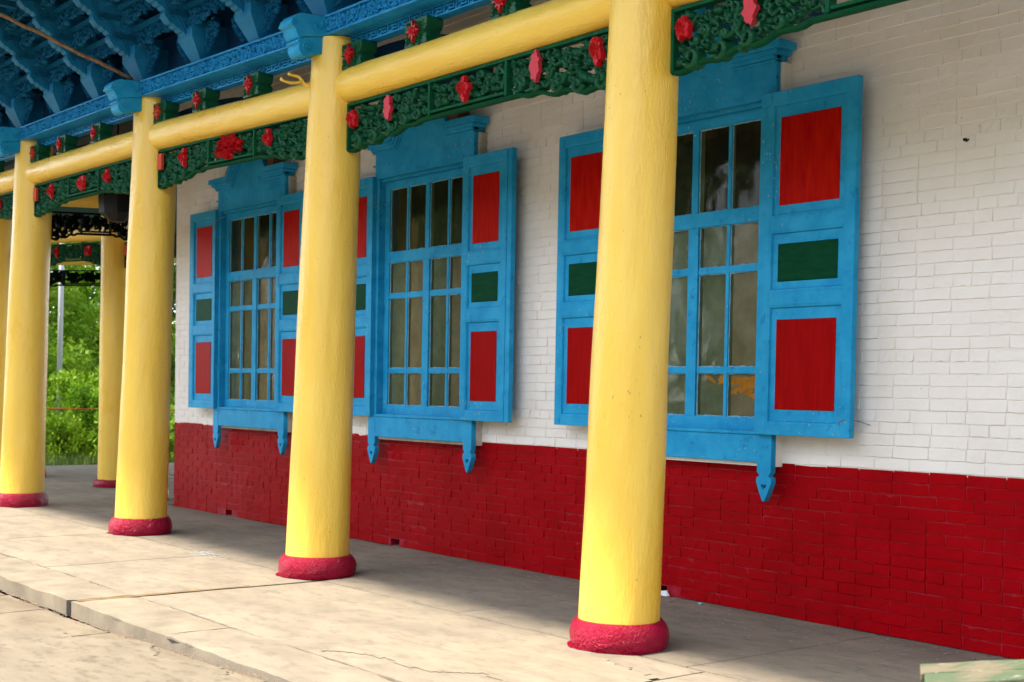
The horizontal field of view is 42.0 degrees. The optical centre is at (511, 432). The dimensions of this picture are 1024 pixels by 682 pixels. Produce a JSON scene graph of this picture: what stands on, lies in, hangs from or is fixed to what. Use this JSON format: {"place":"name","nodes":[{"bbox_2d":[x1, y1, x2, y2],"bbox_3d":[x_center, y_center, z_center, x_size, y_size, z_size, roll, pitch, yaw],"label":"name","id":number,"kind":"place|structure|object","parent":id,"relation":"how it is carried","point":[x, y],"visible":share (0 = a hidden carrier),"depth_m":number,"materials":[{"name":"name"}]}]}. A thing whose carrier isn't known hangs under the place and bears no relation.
{"place":"outdoors","nodes":[
{"label":"outdoors","id":0,"kind":"place"},
{"bbox_2d":[0,218,11,460],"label":"column","id":1,"kind":"structure","parent":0,"point":[5,237],"depth_m":21.67,"materials":[{"name":"yellow paint"}]},
{"bbox_2d":[45,448,173,465],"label":"grass","id":2,"kind":"structure","parent":0,"point":[61,460],"depth_m":26.45,"materials":[{"name":"green plant"}]},
{"bbox_2d":[0,588,278,681],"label":"courtyard","id":3,"kind":"structure","parent":0,"point":[38,644],"depth_m":7.57,"materials":[{"name":"concrete"}]},
{"bbox_2d":[0,422,398,621],"bbox_3d":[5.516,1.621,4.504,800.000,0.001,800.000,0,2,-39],"label":"ground","id":4,"kind":"structure","parent":0,"point":[54,611],"depth_m":9.99,"materials":[{"name":"grey concrete"}]},
{"bbox_2d":[45,411,70,458],"bbox_3d":[-10.334,0.104,28.253,1.895,1.579,1.859,0,2,-39],"label":"shrub","id":5,"kind":"object","parent":4,"relation":"on","point":[66,440],"depth_m":28.14,"materials":[{"name":"green plant"}]},
{"bbox_2d":[56,243,64,416],"bbox_3d":[-10.036,-3.273,29.670,0.188,7.661,0.128,0,2,-39],"label":"lamp pole","id":6,"kind":"object","parent":4,"relation":"on","point":[60,327],"depth_m":29.65,"materials":[{"name":"grey metal"}]},
{"bbox_2d":[48,243,86,414],"bbox_3d":[-14.462,-4.501,35.473,7.350,10.219,7.679,0,2,-39],"label":"tree","id":7,"kind":"object","parent":4,"relation":"on","point":[55,317],"visible":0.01,"depth_m":35.70,"materials":[{"name":"green plant"}]},
{"bbox_2d":[45,368,95,460],"bbox_3d":[-9.408,-0.277,28.202,1.377,2.232,1.429,0,2,-39],"label":"shrub","id":8,"kind":"object","parent":4,"relation":"on","point":[72,395],"visible":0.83,"depth_m":27.98,"materials":[{"name":"green plant"}]},
{"bbox_2d":[46,243,98,449],"bbox_3d":[-11.784,-2.475,30.777,4.822,6.301,5.294,1,2,9],"label":"tree","id":9,"kind":"object","parent":4,"relation":"on","point":[70,354],"visible":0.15,"depth_m":31.51,"materials":[{"name":"green plant"}]},
{"bbox_2d":[69,367,98,432],"bbox_3d":[-8.963,-0.510,30.067,1.918,2.691,2.022,0,2,-39],"label":"shrub","id":10,"kind":"object","parent":4,"relation":"on","point":[94,382],"visible":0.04,"depth_m":29.48,"materials":[{"name":"green plant"}]},
{"bbox_2d":[73,386,98,460],"bbox_3d":[-8.582,-0.135,28.500,1.745,1.894,1.652,0,2,-39],"label":"shrub","id":11,"kind":"object","parent":4,"relation":"on","point":[90,441],"visible":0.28,"depth_m":27.97,"materials":[{"name":"green plant"}]},
{"bbox_2d":[46,408,174,410],"bbox_3d":[-8.220,0.069,27.027,6.258,1.210,0.058,0,2,-39],"label":"cord barrier","id":12,"kind":"object","parent":4,"relation":"on","point":[80,409],"visible":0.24,"depth_m":26.58,"materials":[{"name":"brown fabric"}]},
{"bbox_2d":[46,241,175,429],"bbox_3d":[-10.294,-3.096,34.764,5.770,7.413,6.244,0,2,-39],"label":"tree","id":13,"kind":"object","parent":4,"relation":"on","point":[92,299],"visible":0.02,"depth_m":32.96,"materials":[{"name":"green plant"}]},
{"bbox_2d":[49,261,175,430],"bbox_3d":[-10.316,-3.447,38.093,6.028,8.621,5.810,2,2,27],"label":"tree","id":14,"kind":"object","parent":4,"relation":"on","point":[173,307],"depth_m":36.18,"materials":[{"name":"green plant"}]},
{"bbox_2d":[169,404,174,457],"bbox_3d":[-7.286,0.058,28.942,1.896,1.435,1.771,0,2,-39],"label":"shrub","id":15,"kind":"object","parent":4,"relation":"on","point":[172,432],"visible":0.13,"depth_m":28.45,"materials":[{"name":"green plant"}]},
{"bbox_2d":[0,463,1017,681],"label":"porch floor","id":16,"kind":"structure","parent":0,"point":[211,587],"depth_m":8.89,"materials":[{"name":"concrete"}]},
{"bbox_2d":[0,141,52,507],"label":"column","id":17,"kind":"structure","parent":16,"relation":"on","point":[22,473],"depth_m":16.04,"materials":[{"name":"yellow paint"}]},
{"bbox_2d":[0,191,12,219],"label":"carved fretwork","id":18,"kind":"object","parent":17,"relation":"attached to","point":[6,207],"visible":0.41,"depth_m":16.82,"materials":[{"name":"green paint"}]},
{"bbox_2d":[0,169,13,194],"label":"tie beam","id":19,"kind":"structure","parent":17,"relation":"attached to","point":[7,181],"depth_m":16.54,"materials":[{"name":"yellow paint"}]},
{"bbox_2d":[0,161,4,172],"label":"carved block","id":20,"kind":"structure","parent":19,"relation":"on","point":[2,164],"depth_m":17.13,"materials":[{"name":"green paint"}]},
{"bbox_2d":[0,154,14,161],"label":"frieze board","id":21,"kind":"object","parent":17,"relation":"on","point":[5,158],"visible":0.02,"depth_m":16.90,"materials":[{"name":"blue paint"}]},
{"bbox_2d":[0,105,11,126],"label":"eave bracket","id":22,"kind":"object","parent":21,"relation":"on","point":[4,120],"visible":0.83,"depth_m":16.95,"materials":[{"name":"blue paint"}]},
{"bbox_2d":[0,54,42,127],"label":"eave bracket","id":23,"kind":"object","parent":21,"relation":"on","point":[27,109],"visible":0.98,"depth_m":15.98,"materials":[{"name":"blue paint"}]},
{"bbox_2d":[0,126,20,156],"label":"scroll bracket","id":24,"kind":"object","parent":17,"relation":"attached to","point":[10,141],"visible":1,"depth_m":15.94,"materials":[{"name":"blue paint"}]},
{"bbox_2d":[19,94,132,146],"bbox_3d":[-4.763,-3.472,14.774,0.259,0.253,3.550,0,3,-39],"label":"frieze board","id":25,"kind":"object","parent":17,"relation":"on","point":[74,119],"visible":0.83,"depth_m":14.86,"materials":[{"name":"blue paint"}]},
{"bbox_2d":[0,17,82,113],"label":"eave bracket","id":26,"kind":"object","parent":25,"relation":"on","point":[65,92],"visible":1,"depth_m":14.95,"materials":[{"name":"blue paint"}]},
{"bbox_2d":[4,0,122,98],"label":"eave bracket","id":27,"kind":"object","parent":25,"relation":"on","point":[96,80],"visible":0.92,"depth_m":14.09,"materials":[{"name":"blue paint"}]},
{"bbox_2d":[39,0,167,80],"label":"eave bracket","id":28,"kind":"object","parent":25,"relation":"on","point":[143,62],"visible":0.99,"depth_m":13.23,"materials":[{"name":"blue paint"}]},
{"bbox_2d":[0,12,132,79],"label":"cable","id":29,"kind":"object","parent":28,"relation":"attached to","point":[50,38],"visible":1,"depth_m":12.90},
{"bbox_2d":[25,131,132,183],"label":"tie beam","id":30,"kind":"structure","parent":17,"relation":"attached to","point":[114,149],"depth_m":14.59,"materials":[{"name":"yellow paint"}]},
{"bbox_2d":[29,144,50,162],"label":"carved block","id":31,"kind":"structure","parent":30,"relation":"on","point":[37,152],"depth_m":15.82,"materials":[{"name":"green paint"}]},
{"bbox_2d":[56,134,77,154],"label":"carved block","id":32,"kind":"structure","parent":30,"relation":"on","point":[65,143],"depth_m":15.14,"materials":[{"name":"green paint"}]},
{"bbox_2d":[33,158,131,216],"bbox_3d":[-4.769,-2.716,14.807,0.155,0.399,3.123,0,3,-39],"label":"carved fretwork","id":33,"kind":"object","parent":30,"relation":"attached to","point":[115,178],"visible":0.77,"depth_m":14.77,"materials":[{"name":"green paint"}]},
{"bbox_2d":[89,122,112,143],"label":"carved block","id":34,"kind":"structure","parent":30,"relation":"on","point":[100,131],"depth_m":14.34,"materials":[{"name":"green paint"}]},
{"bbox_2d":[61,195,98,207],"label":"tie beam","id":35,"kind":"structure","parent":17,"relation":"attached to","point":[90,202],"depth_m":16.56,"materials":[{"name":"yellow paint"}]},
{"bbox_2d":[51,211,128,240],"bbox_3d":[-5.212,-2.559,16.692,1.301,0.389,0.103,-4,5,-39],"label":"carved fretwork","id":36,"kind":"object","parent":35,"relation":"attached to","point":[70,224],"visible":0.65,"depth_m":16.59,"materials":[{"name":"black wood"}]},
{"bbox_2d":[53,143,127,178],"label":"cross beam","id":37,"kind":"structure","parent":17,"relation":"attached to","point":[82,146],"depth_m":16.48,"materials":[{"name":"wood"}]},
{"bbox_2d":[93,216,127,487],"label":"column","id":38,"kind":"structure","parent":16,"relation":"on","point":[112,298],"depth_m":19.28,"materials":[{"name":"yellow paint"}]},
{"bbox_2d":[51,226,100,242],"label":"tie beam","id":39,"kind":"structure","parent":38,"relation":"attached to","point":[80,238],"depth_m":20.00,"materials":[{"name":"yellow paint"}]},
{"bbox_2d":[50,241,100,267],"bbox_3d":[-6.623,-2.695,20.217,2.345,0.399,0.155,5,4,44],"label":"carved fretwork","id":40,"kind":"object","parent":39,"relation":"hanging from","point":[84,251],"visible":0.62,"depth_m":20.21,"materials":[{"name":"green paint"}]},
{"bbox_2d":[57,258,174,264],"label":"tie beam","id":41,"kind":"structure","parent":39,"relation":"attached to","point":[77,263],"depth_m":23.13,"materials":[{"name":"yellow paint"}]},
{"bbox_2d":[49,270,100,286],"bbox_3d":[-7.414,-2.631,23.121,3.604,0.389,0.103,4,3,28],"label":"carved fretwork","id":42,"kind":"object","parent":41,"relation":"attached to","point":[62,279],"visible":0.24,"depth_m":23.23,"materials":[{"name":"black"}]},
{"bbox_2d":[107,97,176,536],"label":"column","id":43,"kind":"structure","parent":16,"relation":"on","point":[141,498],"depth_m":13.27,"materials":[{"name":"yellow paint"}]},
{"bbox_2d":[103,79,141,115],"bbox_3d":[-3.861,-3.321,13.223,0.326,0.345,0.207,0,2,-39],"label":"scroll bracket","id":44,"kind":"object","parent":43,"relation":"attached to","point":[124,96],"visible":1,"depth_m":13.16,"materials":[{"name":"blue paint"}]},
{"bbox_2d":[178,97,279,154],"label":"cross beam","id":45,"kind":"structure","parent":43,"relation":"attached to","point":[220,101],"depth_m":13.82,"materials":[{"name":"wood"}]},
{"bbox_2d":[275,36,360,579],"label":"column","id":46,"kind":"structure","parent":16,"relation":"on","point":[318,528],"depth_m":10.48,"materials":[{"name":"yellow paint"}]},
{"bbox_2d":[140,31,310,103],"bbox_3d":[-2.542,-3.278,12.010,0.259,0.253,3.550,0,4,-39],"label":"frieze board","id":47,"kind":"object","parent":46,"relation":"on","point":[232,65],"visible":0.78,"depth_m":11.99,"materials":[{"name":"blue paint"}]},
{"bbox_2d":[105,0,226,62],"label":"eave bracket","id":48,"kind":"object","parent":47,"relation":"on","point":[207,37],"visible":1,"depth_m":12.29,"materials":[{"name":"blue paint"}]},
{"bbox_2d":[171,0,287,41],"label":"eave bracket","id":49,"kind":"object","parent":47,"relation":"on","point":[251,21],"visible":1,"depth_m":11.41,"materials":[{"name":"blue paint"}]},
{"bbox_2d":[246,0,356,15],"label":"eave bracket","id":50,"kind":"object","parent":47,"relation":"on","point":[321,7],"visible":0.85,"depth_m":10.54,"materials":[{"name":"blue paint"}]},
{"bbox_2d":[148,82,309,149],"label":"tie beam","id":51,"kind":"structure","parent":46,"relation":"attached to","point":[289,103],"depth_m":11.82,"materials":[{"name":"yellow paint"}]},
{"bbox_2d":[153,100,179,123],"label":"carved block","id":52,"kind":"structure","parent":51,"relation":"on","point":[165,110],"depth_m":13.06,"materials":[{"name":"green paint"}]},
{"bbox_2d":[192,88,219,112],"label":"carved block","id":53,"kind":"structure","parent":51,"relation":"on","point":[205,98],"depth_m":12.38,"materials":[{"name":"green paint"}]},
{"bbox_2d":[157,116,307,189],"bbox_3d":[-2.548,-2.520,12.047,0.150,0.389,3.123,0,4,-39],"label":"carved fretwork","id":54,"kind":"object","parent":51,"relation":"attached to","point":[285,139],"visible":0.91,"depth_m":11.97,"materials":[{"name":"green paint"}]},
{"bbox_2d":[242,71,272,98],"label":"carved block","id":55,"kind":"structure","parent":51,"relation":"on","point":[258,83],"depth_m":11.59,"materials":[{"name":"green paint"}]},
{"bbox_2d":[279,72,309,87],"bbox_3d":[-1.684,-2.799,10.589,0.366,0.102,0.045,-1,2,-42],"label":"forked hook","id":56,"kind":"object","parent":46,"relation":"attached to","point":[301,80],"visible":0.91,"depth_m":10.55,"materials":[{"name":"yellow paint"}]},
{"bbox_2d":[278,13,326,60],"bbox_3d":[-1.641,-3.103,10.460,0.326,0.345,0.207,0,2,-39],"label":"scroll bracket","id":57,"kind":"object","parent":46,"relation":"attached to","point":[304,34],"visible":1,"depth_m":10.40,"materials":[{"name":"blue paint"}]},
{"bbox_2d":[374,34,492,93],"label":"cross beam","id":58,"kind":"structure","parent":46,"relation":"attached to","point":[390,48],"depth_m":10.89,"materials":[{"name":"wood"}]},
{"bbox_2d":[173,0,1023,659],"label":"brick wall","id":59,"kind":"structure","parent":16,"relation":"on","point":[901,514],"depth_m":8.54,"materials":[{"name":"white brick"}]},
{"bbox_2d":[0,0,448,232],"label":"roof eave","id":60,"kind":"object","parent":59,"relation":"on","point":[176,59],"visible":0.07,"depth_m":14.51,"materials":[{"name":"blue paint"}]},
{"bbox_2d":[98,124,129,222],"bbox_3d":[-4.441,-3.203,15.026,0.389,1.650,0.389,0,2,-39],"label":"lantern","id":61,"kind":"object","parent":60,"relation":"hanging from","point":[113,207],"visible":0.52,"depth_m":14.89,"materials":[{"name":"black metal"}]},
{"bbox_2d":[188,152,303,453],"bbox_3d":[-2.898,-1.534,14.847,0.255,3.479,2.752,0,2,-39],"label":"window","id":62,"kind":"structure","parent":59,"relation":"attached to","point":[245,243],"depth_m":14.96,"materials":[{"name":"blue paint"}]},
{"bbox_2d":[353,93,516,472],"bbox_3d":[-0.807,-1.416,12.244,0.255,3.479,2.790,0,2,-39],"label":"window","id":63,"kind":"structure","parent":59,"relation":"attached to","point":[434,323],"depth_m":12.12,"materials":[{"name":"blue paint"}]},
{"bbox_2d":[554,5,870,501],"bbox_3d":[1.348,-1.294,9.561,0.255,3.479,2.909,0,2,-39],"label":"window","id":64,"kind":"structure","parent":59,"relation":"attached to","point":[762,334],"depth_m":9.24,"materials":[{"name":"blue paint"},{"name":"red paint"},{"name":"glass"}]},
{"bbox_2d":[567,0,678,654],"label":"column","id":65,"kind":"structure","parent":16,"relation":"on","point":[620,584],"depth_m":7.71,"materials":[{"name":"yellow paint"}]},
{"bbox_2d":[325,0,490,42],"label":"frieze board","id":66,"kind":"object","parent":65,"relation":"on","point":[359,19],"visible":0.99,"depth_m":9.98,"materials":[{"name":"blue paint"}]},
{"bbox_2d":[334,0,609,101],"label":"tie beam","id":67,"kind":"structure","parent":65,"relation":"attached to","point":[534,27],"depth_m":9.04,"materials":[{"name":"yellow paint"}]},
{"bbox_2d":[342,39,376,70],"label":"carved block","id":68,"kind":"structure","parent":67,"relation":"on","point":[357,52],"depth_m":10.30,"materials":[{"name":"green paint"}]},
{"bbox_2d":[404,15,443,48],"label":"carved block","id":69,"kind":"structure","parent":67,"relation":"on","point":[422,29],"depth_m":9.62,"materials":[{"name":"green paint"}]},
{"bbox_2d":[345,28,608,152],"bbox_3d":[-0.324,-2.344,9.279,0.150,0.399,3.123,0,2,-39],"label":"carved fretwork","id":70,"kind":"object","parent":67,"relation":"attached to","point":[383,119],"visible":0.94,"depth_m":9.13,"materials":[{"name":"green paint"}]},
{"bbox_2d":[490,0,531,19],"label":"carved block","id":71,"kind":"structure","parent":67,"relation":"on","point":[500,8],"depth_m":8.84,"materials":[{"name":"green paint"}]},
{"bbox_2d":[664,0,701,6],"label":"tie beam","id":72,"kind":"structure","parent":65,"relation":"attached to","point":[676,3],"depth_m":7.65,"materials":[{"name":"yellow paint"}]},
{"bbox_2d":[670,0,908,75],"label":"carved fretwork","id":73,"kind":"object","parent":72,"relation":"attached to","point":[776,19],"visible":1,"depth_m":7.35,"materials":[{"name":"green paint"}]},
{"bbox_2d":[739,0,822,23],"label":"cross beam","id":74,"kind":"structure","parent":65,"relation":"attached to","point":[813,14],"depth_m":8.72,"materials":[{"name":"wood"}]},
{"bbox_2d":[661,590,669,595],"bbox_3d":[1.132,1.192,9.925,0.036,0.038,0.100,0,2,-32],"label":"paper scrap","id":75,"kind":"object","parent":16,"relation":"on","point":[665,593],"visible":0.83,"depth_m":9.92,"materials":[{"name":"white paper"}]},
{"bbox_2d":[920,659,1023,681],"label":"bench","id":76,"kind":"object","parent":16,"relation":"on","point":[995,671],"visible":1,"depth_m":5.15,"materials":[{"name":"green wood"}]},
{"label":"tie beam","id":77,"kind":"object","parent":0,"visible":0},
{"bbox_2d":[124,232,176,267],"bbox_3d":[-4.867,-2.526,18.345,0.155,0.399,2.345,0,2,-39],"label":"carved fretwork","id":78,"kind":"object","parent":77,"relation":"hanging from","point":[125,250],"visible":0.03,"depth_m":19.12,"materials":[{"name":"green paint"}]}
]}

